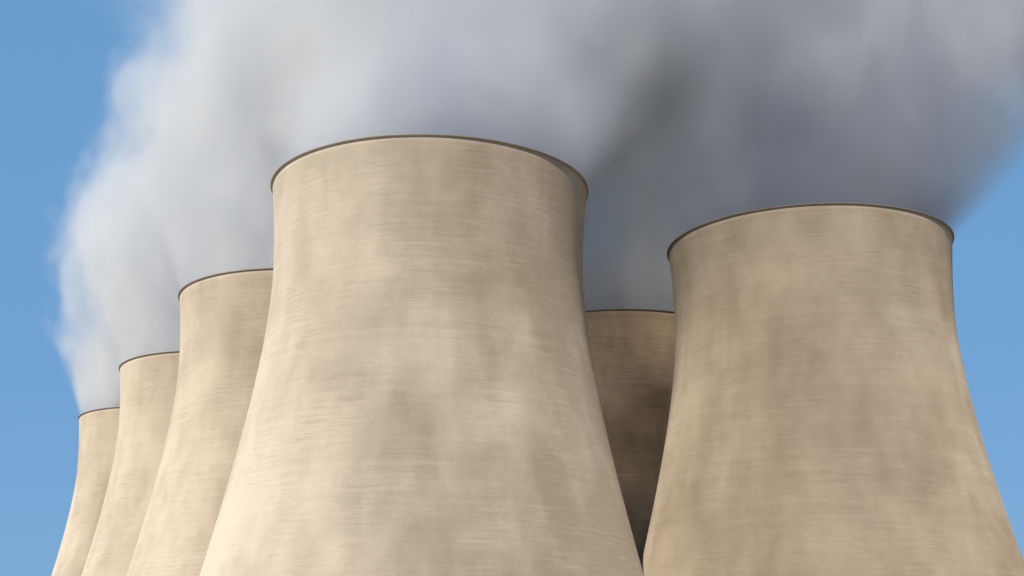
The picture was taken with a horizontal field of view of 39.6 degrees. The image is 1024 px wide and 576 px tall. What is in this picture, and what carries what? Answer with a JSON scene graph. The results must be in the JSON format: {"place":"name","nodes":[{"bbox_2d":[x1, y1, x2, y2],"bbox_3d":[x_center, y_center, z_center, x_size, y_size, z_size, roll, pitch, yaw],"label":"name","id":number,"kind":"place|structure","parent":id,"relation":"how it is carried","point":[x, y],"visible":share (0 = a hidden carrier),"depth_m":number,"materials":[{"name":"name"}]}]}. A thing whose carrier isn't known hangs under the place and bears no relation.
{"place":"outdoors","nodes":[
{"label":"outdoors","id":0,"kind":"place"},
{"bbox_2d":[51,407,119,575],"bbox_3d":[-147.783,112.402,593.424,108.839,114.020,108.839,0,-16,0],"label":"cooling tower","id":1,"kind":"structure","parent":0,"point":[98,432],"depth_m":573.95,"materials":[{"name":"concrete"}]},
{"bbox_2d":[82,351,179,575],"bbox_3d":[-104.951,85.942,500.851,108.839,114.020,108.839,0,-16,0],"label":"cooling tower","id":2,"kind":"structure","parent":0,"point":[148,384],"depth_m":479.43,"materials":[{"name":"concrete"}]},
{"bbox_2d":[126,268,272,575],"bbox_3d":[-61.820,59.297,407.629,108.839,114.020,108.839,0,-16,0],"label":"cooling tower","id":3,"kind":"structure","parent":0,"point":[223,319],"depth_m":383.91,"materials":[{"name":"concrete"}]},
{"bbox_2d":[199,134,643,575],"bbox_3d":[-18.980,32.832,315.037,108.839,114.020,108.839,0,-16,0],"label":"cooling tower","id":4,"kind":"structure","parent":0,"point":[425,400],"depth_m":285.65,"materials":[{"name":"concrete"}]},
{"bbox_2d":[0,0,1023,575],"label":"sky","id":5,"kind":"structure","parent":0,"point":[143,143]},
{"bbox_2d":[585,309,674,562],"bbox_3d":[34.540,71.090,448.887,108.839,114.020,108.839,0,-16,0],"label":"cooling tower","id":6,"kind":"structure","parent":0,"point":[633,354],"depth_m":424.28,"materials":[{"name":"concrete"}]},
{"label":"ground","id":7,"kind":"structure","parent":0,"visible":0},
{"bbox_2d":[641,203,1023,575],"bbox_3d":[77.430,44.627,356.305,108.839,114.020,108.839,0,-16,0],"label":"cooling tower","id":8,"kind":"structure","parent":7,"relation":"on","point":[822,420],"depth_m":328.63,"materials":[{"name":"concrete"}]}
]}

